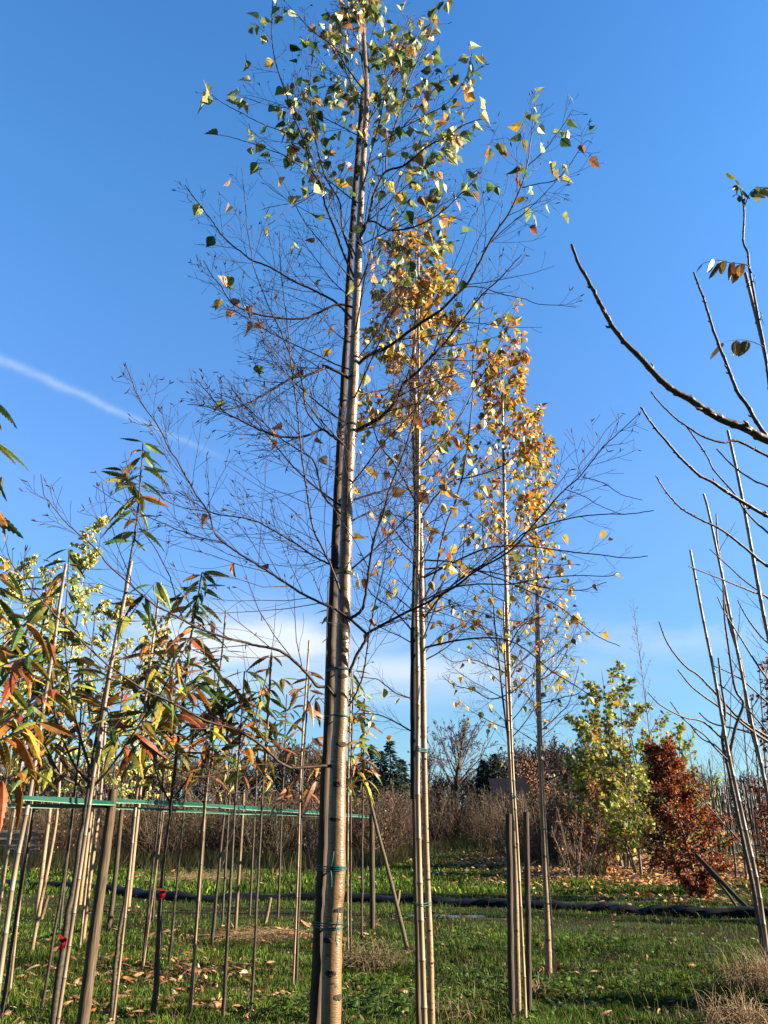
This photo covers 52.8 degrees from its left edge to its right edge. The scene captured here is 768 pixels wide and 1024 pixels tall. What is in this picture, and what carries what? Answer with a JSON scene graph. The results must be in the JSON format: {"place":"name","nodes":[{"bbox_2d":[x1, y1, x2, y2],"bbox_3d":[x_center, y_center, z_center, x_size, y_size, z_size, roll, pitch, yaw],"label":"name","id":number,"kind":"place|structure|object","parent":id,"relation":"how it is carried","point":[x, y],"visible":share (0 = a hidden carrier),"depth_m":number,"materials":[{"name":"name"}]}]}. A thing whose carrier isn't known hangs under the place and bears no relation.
{"place":"outdoors","nodes":[
{"label":"outdoors","id":0,"kind":"place"},
{"bbox_2d":[0,827,767,1023],"bbox_3d":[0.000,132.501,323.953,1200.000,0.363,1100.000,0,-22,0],"label":"ground","id":1,"kind":"structure","parent":0,"point":[289,914],"depth_m":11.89,"materials":[{"name":"plant"}]},
{"bbox_2d":[0,722,26,915],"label":"bamboo cane","id":2,"kind":"object","parent":1,"relation":"on","point":[8,851],"visible":0.59,"depth_m":10.51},
{"bbox_2d":[0,404,29,540],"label":"chestnut tree","id":3,"kind":"object","parent":1,"relation":"on","point":[5,523],"visible":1,"depth_m":4.06,"materials":[{"name":"green plant"}]},
{"bbox_2d":[8,785,34,989],"bbox_3d":[-3.607,3.170,7.887,0.150,3.080,0.031,0,-22,0],"label":"bamboo cane","id":4,"kind":"object","parent":1,"relation":"on","point":[13,960],"visible":0.29,"depth_m":7.52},
{"bbox_2d":[0,554,46,800],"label":"birch tree","id":5,"kind":"object","parent":1,"relation":"on","point":[30,559],"visible":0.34,"depth_m":15.93,"materials":[{"name":"green plant"}]},
{"bbox_2d":[0,831,63,855],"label":"wood pile","id":6,"kind":"object","parent":1,"relation":"on","point":[4,840],"visible":0.3,"depth_m":36.03,"materials":[{"name":"wood"}]},
{"bbox_2d":[0,564,67,991],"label":"bamboo cane","id":7,"kind":"object","parent":1,"relation":"on","point":[5,933],"visible":0.82,"depth_m":5.53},
{"bbox_2d":[0,477,73,830],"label":"chestnut tree","id":8,"kind":"object","parent":1,"relation":"on","point":[10,692],"visible":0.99,"depth_m":4.53,"materials":[{"name":"green plant"}]},
{"bbox_2d":[0,558,73,891],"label":"birch tree","id":9,"kind":"object","parent":1,"relation":"on","point":[45,569],"visible":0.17,"depth_m":16.90,"materials":[{"name":"plant"}]},
{"bbox_2d":[0,576,99,1020],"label":"chestnut sapling","id":10,"kind":"object","parent":1,"relation":"on","point":[69,716],"visible":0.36,"depth_m":7.23,"materials":[{"name":"green plant"}]},
{"bbox_2d":[30,722,84,953],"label":"birch sapling","id":11,"kind":"object","parent":1,"relation":"on","point":[38,914],"visible":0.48,"depth_m":10.01,"materials":[{"name":"beige plant"}]},
{"bbox_2d":[18,515,111,912],"bbox_3d":[-6.441,3.771,15.864,1.841,7.958,1.587,-18,-28,37],"label":"birch tree","id":12,"kind":"object","parent":1,"relation":"on","point":[90,557],"visible":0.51,"depth_m":16.30,"materials":[{"name":"green plant"}]},
{"bbox_2d":[44,616,115,928],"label":"chestnut sapling","id":13,"kind":"object","parent":1,"relation":"on","point":[102,636],"visible":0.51,"depth_m":12.98,"materials":[{"name":"green plant"}]},
{"bbox_2d":[38,657,130,1007],"bbox_3d":[-2.880,2.924,7.265,0.936,3.119,0.925,15,-26,-32],"label":"chestnut sapling","id":14,"kind":"object","parent":1,"relation":"on","point":[63,759],"visible":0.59,"depth_m":7.40,"materials":[{"name":"green plant"}]},
{"bbox_2d":[63,722,119,940],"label":"birch sapling","id":15,"kind":"object","parent":1,"relation":"on","point":[98,811],"visible":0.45,"depth_m":10.99,"materials":[{"name":"beige plant"}]},
{"bbox_2d":[79,726,103,947],"bbox_3d":[-4.024,4.203,10.705,0.133,3.307,0.035,0,-22,0],"label":"bamboo cane","id":16,"kind":"object","parent":1,"relation":"on","point":[86,882],"visible":0.7,"depth_m":10.49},
{"bbox_2d":[55,561,132,1023],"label":"bamboo cane","id":17,"kind":"object","parent":1,"relation":"on","point":[75,901],"visible":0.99,"depth_m":5.89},
{"bbox_2d":[76,789,117,1023],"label":"wooden post","id":18,"kind":"object","parent":1,"relation":"on","point":[86,995],"visible":0.99,"depth_m":6.11,"materials":[{"name":"brown wood"}]},
{"bbox_2d":[7,804,106,808],"bbox_3d":[-2.612,2.109,5.543,0.019,0.064,2.259,-7,-23,16],"label":"plastic tape","id":19,"kind":"object","parent":18,"relation":"attached to","point":[62,806],"visible":0.75,"depth_m":5.91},
{"bbox_2d":[7,794,115,805],"bbox_3d":[-2.566,2.020,5.450,0.023,0.056,2.252,-7,-23,16],"label":"plastic tape","id":20,"kind":"object","parent":18,"relation":"attached to","point":[70,800],"visible":0.79,"depth_m":5.87,"materials":[{"name":"plastic"}]},
{"bbox_2d":[116,798,368,817],"bbox_3d":[-1.212,3.716,9.604,0.030,0.111,7.100,-6,-23,15],"label":"plastic tape","id":21,"kind":"object","parent":18,"relation":"attached to","point":[166,802],"visible":0.81,"depth_m":7.89,"materials":[{"name":"plastic"}]},
{"bbox_2d":[52,594,145,904],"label":"birch tree","id":22,"kind":"object","parent":1,"relation":"on","point":[110,613],"visible":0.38,"depth_m":17.07,"materials":[{"name":"plant"}]},
{"bbox_2d":[0,438,220,1023],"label":"chestnut sapling","id":23,"kind":"object","parent":1,"relation":"on","point":[172,719],"visible":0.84,"depth_m":6.21,"materials":[{"name":"green plant"}]},
{"bbox_2d":[106,796,124,931],"bbox_3d":[-4.195,5.511,12.119,0.100,1.988,0.081,0,-22,0],"label":"wooden post","id":24,"kind":"object","parent":1,"relation":"on","point":[115,875],"visible":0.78,"depth_m":12.06,"materials":[{"name":"brown wood"}]},
{"bbox_2d":[85,639,147,788],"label":"chestnut sapling","id":25,"kind":"object","parent":1,"relation":"on","point":[116,755],"visible":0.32,"depth_m":13.64,"materials":[{"name":"green plant"}]},
{"bbox_2d":[112,582,161,1023],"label":"bamboo cane","id":26,"kind":"object","parent":1,"relation":"on","point":[129,870],"visible":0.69,"depth_m":6.65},
{"bbox_2d":[116,806,364,817],"bbox_3d":[-1.233,3.806,9.729,0.025,0.055,7.111,-7,-23,16],"label":"plastic tape","id":27,"kind":"object","parent":26,"relation":"attached to","point":[193,811],"visible":0.74,"depth_m":8.04,"materials":[{"name":"plastic"}]},
{"bbox_2d":[82,635,197,1020],"bbox_3d":[-2.187,2.668,6.762,0.986,3.215,0.961,0,-22,0],"label":"chestnut sapling","id":28,"kind":"object","parent":1,"relation":"on","point":[109,749],"visible":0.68,"depth_m":7.00,"materials":[{"name":"green plant"}]},
{"bbox_2d":[99,613,185,906],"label":"birch tree","id":29,"kind":"object","parent":1,"relation":"on","point":[155,685],"visible":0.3,"depth_m":16.28,"materials":[{"name":"green plant"}]},
{"bbox_2d":[120,695,189,971],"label":"chestnut sapling","id":30,"kind":"object","parent":1,"relation":"on","point":[163,761],"visible":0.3,"depth_m":9.05,"materials":[{"name":"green plant"}]},
{"bbox_2d":[143,751,171,965],"bbox_3d":[-2.671,3.911,9.205,0.108,2.741,0.025,0,-22,0],"label":"bamboo cane","id":31,"kind":"object","parent":1,"relation":"on","point":[152,898],"visible":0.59,"depth_m":9.08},
{"bbox_2d":[151,665,184,920],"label":"chestnut sapling","id":32,"kind":"object","parent":1,"relation":"on","point":[159,829],"visible":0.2,"depth_m":13.47,"materials":[{"name":"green plant"}]},
{"bbox_2d":[121,570,233,1017],"bbox_3d":[-1.975,2.415,7.094,1.112,3.966,0.978,0,-22,0],"label":"chestnut sapling","id":33,"kind":"object","parent":1,"relation":"on","point":[199,595],"visible":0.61,"depth_m":7.30,"materials":[{"name":"green plant"}]},
{"bbox_2d":[159,698,217,965],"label":"chestnut sapling","id":34,"kind":"object","parent":1,"relation":"on","point":[187,766],"visible":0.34,"depth_m":9.36,"materials":[{"name":"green plant"}]},
{"bbox_2d":[189,760,210,1020],"bbox_3d":[-1.609,3.265,6.770,0.039,2.107,0.020,0,-22,0],"label":"bamboo cane","id":35,"kind":"object","parent":1,"relation":"on","point":[195,941],"visible":0.95,"depth_m":6.73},
{"bbox_2d":[137,868,269,882],"bbox_3d":[-4.895,10.307,22.004,4.384,0.353,3.950,17,-28,-36],"label":"dry grass clump","id":36,"kind":"object","parent":1,"relation":"on","point":[203,876],"visible":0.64,"depth_m":21.68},
{"bbox_2d":[174,650,260,1017],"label":"chestnut sapling","id":37,"kind":"object","parent":1,"relation":"on","point":[227,682],"visible":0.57,"depth_m":7.16,"materials":[{"name":"green plant"}]},
{"bbox_2d":[216,685,250,923],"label":"chestnut sapling","id":38,"kind":"object","parent":1,"relation":"on","point":[225,864],"visible":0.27,"depth_m":12.99,"materials":[{"name":"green plant"}]},
{"bbox_2d":[209,723,257,945],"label":"chestnut sapling","id":39,"kind":"object","parent":1,"relation":"on","point":[230,762],"visible":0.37,"depth_m":10.86,"materials":[{"name":"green plant"}]},
{"bbox_2d":[233,790,244,931],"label":"bamboo cane","id":40,"kind":"object","parent":1,"relation":"on","point":[239,872],"visible":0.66,"depth_m":11.80,"materials":[{"name":"brown wood"}]},
{"bbox_2d":[189,671,296,1021],"bbox_3d":[-1.357,2.924,6.988,0.806,2.937,0.996,-7,-23,17],"label":"chestnut sapling","id":41,"kind":"object","parent":1,"relation":"on","point":[249,756],"visible":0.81,"depth_m":7.24,"materials":[{"name":"green plant"}]},
{"bbox_2d":[174,922,312,947],"bbox_3d":[-1.808,5.858,10.766,2.224,0.193,2.282,0,-22,0],"label":"dry grass clump","id":42,"kind":"object","parent":1,"relation":"on","point":[268,932],"visible":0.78,"depth_m":10.78,"materials":[{"name":"plant"}]},
{"bbox_2d":[198,655,299,1009],"bbox_3d":[-1.238,2.896,7.216,0.666,3.141,0.940,-13,-25,29],"label":"chestnut sapling","id":43,"kind":"object","parent":1,"relation":"on","point":[277,702],"visible":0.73,"depth_m":7.49,"materials":[{"name":"green plant"}]},
{"bbox_2d":[235,685,276,915],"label":"chestnut sapling","id":44,"kind":"object","parent":1,"relation":"on","point":[252,857],"visible":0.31,"depth_m":14.38,"materials":[{"name":"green plant"}]},
{"bbox_2d":[260,694,300,918],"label":"chestnut sapling","id":45,"kind":"object","parent":1,"relation":"on","point":[280,724],"visible":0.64,"depth_m":14.14,"materials":[{"name":"green plant"}]},
{"bbox_2d":[269,671,324,987],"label":"chestnut sapling","id":46,"kind":"object","parent":1,"relation":"on","point":[308,792],"visible":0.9,"depth_m":8.58,"materials":[{"name":"green plant"}]},
{"bbox_2d":[292,640,309,988],"bbox_3d":[-0.890,3.138,8.331,0.063,3.552,0.027,0,-22,0],"label":"bamboo cane","id":47,"kind":"object","parent":1,"relation":"on","point":[297,879],"visible":0.9,"depth_m":8.23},
{"bbox_2d":[288,783,318,867],"bbox_3d":[-2.734,11.669,28.715,1.582,3.050,1.282,-13,-26,30],"label":"shrub","id":48,"kind":"object","parent":1,"relation":"on","point":[309,849],"visible":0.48,"depth_m":28.67,"materials":[{"name":"brown plant"}]},
{"bbox_2d":[0,836,608,881],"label":"dry weeds","id":49,"kind":"object","parent":1,"relation":"on","point":[186,861],"visible":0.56,"depth_m":28.61,"materials":[{"name":"brown plant"}]},
{"bbox_2d":[0,0,644,1023],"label":"birch tree","id":50,"kind":"object","parent":1,"relation":"on","point":[398,54],"visible":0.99,"depth_m":3.62,"materials":[{"name":"brown plant"}]},
{"bbox_2d":[0,782,645,868],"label":"thicket","id":51,"kind":"object","parent":1,"relation":"on","point":[393,822],"visible":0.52,"depth_m":33.73,"materials":[{"name":"plant"}]},
{"bbox_2d":[301,578,353,779],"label":"chestnut sapling","id":52,"kind":"object","parent":1,"relation":"on","point":[325,618],"visible":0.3,"depth_m":14.33,"materials":[{"name":"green plant"}]},
{"bbox_2d":[309,91,363,1023],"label":"wooden stake","id":53,"kind":"object","parent":1,"relation":"on","point":[316,989],"visible":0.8,"depth_m":3.23,"materials":[{"name":"brown wood"}]},
{"bbox_2d":[317,671,377,950],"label":"chestnut sapling","id":54,"kind":"object","parent":1,"relation":"on","point":[351,742],"visible":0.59,"depth_m":10.49,"materials":[{"name":"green plant"}]},
{"bbox_2d":[347,671,352,951],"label":"bamboo cane","id":55,"kind":"object","parent":1,"relation":"on","point":[348,825],"visible":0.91,"depth_m":10.15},
{"bbox_2d":[286,932,414,979],"bbox_3d":[-0.261,4.942,8.689,1.701,0.394,1.758,0,-22,0],"label":"dry grass clump","id":56,"kind":"object","parent":1,"relation":"on","point":[368,957],"visible":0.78,"depth_m":8.71,"materials":[{"name":"plant"}]},
{"bbox_2d":[346,694,382,945],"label":"chestnut sapling","id":57,"kind":"object","parent":1,"relation":"on","point":[367,787],"visible":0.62,"depth_m":11.10,"materials":[{"name":"green plant"}]},
{"bbox_2d":[369,813,374,928],"bbox_3d":[-0.189,5.675,12.159,0.107,1.750,0.091,0,-22,0],"label":"wooden post","id":58,"kind":"object","parent":1,"relation":"on","point":[372,870],"visible":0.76,"depth_m":12.14,"materials":[{"name":"brown wood"}]},
{"bbox_2d":[0,864,758,1023],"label":"fallen leaves","id":59,"kind":"object","parent":1,"relation":"on","point":[129,978],"visible":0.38,"depth_m":8.31,"materials":[{"name":"plant"}]},
{"bbox_2d":[0,735,767,840],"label":"distant wood","id":60,"kind":"object","parent":1,"relation":"on","point":[529,773],"visible":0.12,"depth_m":85.05,"materials":[{"name":"plant"}]},
{"bbox_2d":[0,890,767,1023],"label":"ground debris","id":61,"kind":"object","parent":1,"relation":"on","point":[131,1007],"visible":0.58,"depth_m":7.74,"materials":[{"name":"plant"}]},
{"bbox_2d":[0,879,767,918],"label":"weed barrier","id":62,"kind":"object","parent":1,"relation":"on","point":[732,912],"visible":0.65,"depth_m":15.14,"materials":[{"name":"fabric"}]},
{"bbox_2d":[368,798,408,949],"bbox_3d":[0.038,5.088,11.262,0.098,2.158,2.041,7,-23,-16],"label":"brace pole","id":63,"kind":"object","parent":1,"relation":"on","point":[400,920],"visible":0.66,"depth_m":11.04,"materials":[{"name":"brown wood"}]},
{"bbox_2d":[372,740,409,831],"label":"fir tree","id":64,"kind":"object","parent":1,"relation":"on","point":[389,777],"visible":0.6,"depth_m":68.24,"materials":[{"name":"green plant"}]},
{"bbox_2d":[410,627,415,798],"bbox_3d":[0.199,1.325,5.181,0.060,1.120,0.050,0,-22,0],"label":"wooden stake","id":65,"kind":"object","parent":1,"relation":"on","point":[412,710],"visible":0.73,"depth_m":5.16,"materials":[{"name":"brown wood"}]},
{"bbox_2d":[409,370,421,1023],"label":"cane","id":66,"kind":"object","parent":1,"relation":"on","point":[417,981],"visible":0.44,"depth_m":4.87,"materials":[{"name":"brown wood"}]},
{"bbox_2d":[415,245,426,1023],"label":"bamboo cane","id":67,"kind":"object","parent":1,"relation":"on","point":[422,960],"visible":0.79,"depth_m":4.93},
{"bbox_2d":[397,982,504,1023],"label":"dry grass clump","id":68,"kind":"object","parent":1,"relation":"on","point":[464,1010],"visible":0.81,"depth_m":6.22,"materials":[{"name":"plant"}]},
{"bbox_2d":[407,713,506,838],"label":"bare tree","id":69,"kind":"object","parent":1,"relation":"on","point":[461,749],"visible":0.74,"depth_m":90.50,"materials":[{"name":"plant"}]},
{"bbox_2d":[465,759,489,838],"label":"fir tree","id":70,"kind":"object","parent":1,"relation":"on","point":[479,779],"visible":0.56,"depth_m":80.23,"materials":[{"name":"green plant"}]},
{"bbox_2d":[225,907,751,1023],"bbox_3d":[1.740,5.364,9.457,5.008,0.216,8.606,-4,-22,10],"label":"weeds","id":71,"kind":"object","parent":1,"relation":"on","point":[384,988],"visible":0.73,"depth_m":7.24,"materials":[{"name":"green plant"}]},
{"bbox_2d":[338,211,653,1023],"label":"birch tree","id":72,"kind":"object","parent":1,"relation":"on","point":[388,355],"visible":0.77,"depth_m":5.84,"materials":[{"name":"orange plant"}]},
{"bbox_2d":[506,814,514,1022],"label":"short post","id":73,"kind":"object","parent":1,"relation":"on","point":[510,962],"visible":0.98,"depth_m":6.42,"materials":[{"name":"brown wood"}]},
{"bbox_2d":[438,331,589,1020],"bbox_3d":[1.190,1.157,7.605,1.399,6.600,1.523,0,-22,0],"label":"birch tree","id":74,"kind":"object","parent":1,"relation":"on","point":[517,382],"visible":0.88,"depth_m":7.90,"materials":[{"name":"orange plant"}]},
{"bbox_2d":[503,602,514,830],"bbox_3d":[1.157,1.843,7.193,0.050,2.077,0.024,0,-22,0],"label":"bamboo cane","id":75,"kind":"object","parent":74,"relation":"hanging from","point":[510,767],"visible":0.92,"depth_m":7.13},
{"bbox_2d":[503,490,526,1019],"bbox_3d":[1.185,1.964,7.080,0.122,4.710,0.032,0,-22,0],"label":"bamboo cane","id":76,"kind":"object","parent":1,"relation":"on","point":[518,863],"visible":0.91,"depth_m":6.80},
{"bbox_2d":[523,812,531,1014],"bbox_3d":[1.249,3.487,6.735,0.138,1.635,0.055,0,-22,0],"label":"short post","id":77,"kind":"object","parent":1,"relation":"on","point":[527,907],"visible":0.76,"depth_m":6.72,"materials":[{"name":"brown wood"}]},
{"bbox_2d":[476,402,598,973],"bbox_3d":[1.965,1.833,9.902,1.341,7.124,1.433,11,-25,-26],"label":"birch tree","id":78,"kind":"object","parent":1,"relation":"on","point":[547,926],"visible":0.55,"depth_m":9.82,"materials":[{"name":"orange plant"}]},
{"bbox_2d":[537,580,555,974],"bbox_3d":[1.921,2.959,9.212,0.172,4.515,0.035,0,-22,0],"label":"bamboo cane","id":79,"kind":"object","parent":1,"relation":"on","point":[548,873],"visible":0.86,"depth_m":8.95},
{"bbox_2d":[530,788,588,866],"bbox_3d":[6.213,11.382,27.773,2.369,2.791,1.272,-14,-26,32],"label":"shrub","id":80,"kind":"object","parent":1,"relation":"on","point":[552,811],"visible":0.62,"depth_m":27.62,"materials":[{"name":"brown plant"}]},
{"bbox_2d":[352,848,767,906],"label":"leaf litter","id":81,"kind":"object","parent":1,"relation":"on","point":[624,871],"visible":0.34,"depth_m":23.42,"materials":[{"name":"plant"}]},
{"bbox_2d":[551,808,602,878],"bbox_3d":[5.472,9.427,21.916,1.582,2.025,1.347,0,-22,0],"label":"shrub","id":82,"kind":"object","parent":1,"relation":"on","point":[581,837],"visible":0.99,"depth_m":21.88,"materials":[{"name":"brown plant"}]},
{"bbox_2d":[544,707,646,857],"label":"maple tree","id":83,"kind":"object","parent":1,"relation":"on","point":[592,777],"visible":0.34,"depth_m":28.87,"materials":[{"name":"green plant"}]},
{"bbox_2d":[579,778,617,869],"bbox_3d":[6.952,10.074,24.722,1.378,2.982,1.731,0,-22,0],"label":"shrub","id":84,"kind":"object","parent":1,"relation":"on","point":[592,787],"visible":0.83,"depth_m":24.77,"materials":[{"name":"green plant"}]},
{"bbox_2d":[556,659,698,866],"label":"maple tree","id":85,"kind":"object","parent":1,"relation":"on","point":[581,728],"visible":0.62,"depth_m":28.56,"materials":[{"name":"green plant"}]},
{"bbox_2d":[579,762,694,874],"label":"maple tree","id":86,"kind":"object","parent":1,"relation":"on","point":[616,807],"visible":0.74,"depth_m":24.17,"materials":[{"name":"green plant"}]},
{"bbox_2d":[629,599,670,875],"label":"bare tree","id":87,"kind":"object","parent":1,"relation":"on","point":[644,692],"visible":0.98,"depth_m":24.64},
{"bbox_2d":[570,244,767,567],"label":"walnut tree","id":88,"kind":"object","parent":1,"relation":"on","point":[761,435],"visible":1,"depth_m":3.52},
{"bbox_2d":[606,684,735,864],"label":"maple tree","id":89,"kind":"object","parent":1,"relation":"on","point":[681,726],"visible":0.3,"depth_m":29.69,"materials":[{"name":"green plant"}]},
{"bbox_2d":[633,732,740,898],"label":"beech tree","id":90,"kind":"object","parent":1,"relation":"on","point":[664,768],"visible":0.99,"depth_m":17.20,"materials":[{"name":"red plant"}]},
{"bbox_2d":[656,729,731,859],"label":"maple tree","id":91,"kind":"object","parent":1,"relation":"on","point":[718,778],"visible":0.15,"depth_m":31.27,"materials":[{"name":"brown plant"}]},
{"bbox_2d":[647,584,767,973],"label":"bare sapling","id":92,"kind":"object","parent":1,"relation":"on","point":[748,866],"visible":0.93,"depth_m":8.80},
{"bbox_2d":[659,982,767,1023],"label":"dry grass clump","id":93,"kind":"object","parent":1,"relation":"on","point":[737,1014],"visible":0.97,"depth_m":5.99,"materials":[{"name":"plant"}]},
{"bbox_2d":[659,514,767,808],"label":"bare sapling","id":94,"kind":"object","parent":1,"relation":"on","point":[746,725],"visible":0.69,"depth_m":10.63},
{"bbox_2d":[696,738,739,876],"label":"bare sapling","id":95,"kind":"object","parent":1,"relation":"on","point":[734,859],"visible":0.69,"depth_m":23.43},
{"bbox_2d":[694,853,747,905],"bbox_3d":[6.662,7.271,15.175,0.103,1.034,1.364,8,-23,-20],"label":"brace pole","id":96,"kind":"object","parent":1,"relation":"on","point":[722,882],"visible":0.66,"depth_m":15.21,"materials":[{"name":"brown wood"}]},
{"bbox_2d":[688,549,767,733],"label":"bare sapling","id":97,"kind":"object","parent":1,"relation":"on","point":[749,652],"visible":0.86,"depth_m":9.63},
{"bbox_2d":[689,550,767,959],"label":"bamboo cane","id":98,"kind":"object","parent":1,"relation":"on","point":[757,883],"visible":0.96,"depth_m":8.62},
{"bbox_2d":[695,937,767,999],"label":"dry grass clump","id":99,"kind":"object","parent":1,"relation":"on","point":[753,976],"visible":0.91,"depth_m":7.38,"materials":[{"name":"plant"}]},
{"bbox_2d":[697,173,767,388],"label":"walnut sapling","id":100,"kind":"object","parent":1,"relation":"on","point":[738,348],"visible":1,"depth_m":6.36,"materials":[{"name":"brown plant"}]},
{"bbox_2d":[703,494,767,804],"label":"bamboo cane","id":101,"kind":"object","parent":1,"relation":"on","point":[764,779],"visible":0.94,"depth_m":10.77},
{"bbox_2d":[715,711,761,882],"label":"bare sapling","id":102,"kind":"object","parent":1,"relation":"on","point":[749,782],"visible":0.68,"depth_m":20.78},
{"bbox_2d":[726,430,767,641],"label":"bamboo cane","id":103,"kind":"object","parent":1,"relation":"on","point":[760,600],"visible":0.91,"depth_m":9.95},
{"bbox_2d":[736,800,767,883],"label":"beech tree","id":104,"kind":"object","parent":1,"relation":"on","point":[761,811],"visible":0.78,"depth_m":18.52,"materials":[{"name":"brown plant"}]},
{"bbox_2d":[746,656,767,821],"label":"beech tree","id":105,"kind":"object","parent":1,"relation":"on","point":[764,749],"visible":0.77,"depth_m":14.63,"materials":[{"name":"brown plant"}]},
{"bbox_2d":[0,0,767,823],"label":"sky","id":106,"kind":"structure","parent":0,"point":[100,119],"materials":[{"name":"blue"}]},
{"bbox_2d":[485,778,531,840],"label":"house","id":107,"kind":"structure","parent":0,"point":[521,783],"depth_m":73.45,"materials":[{"name":"stone"}]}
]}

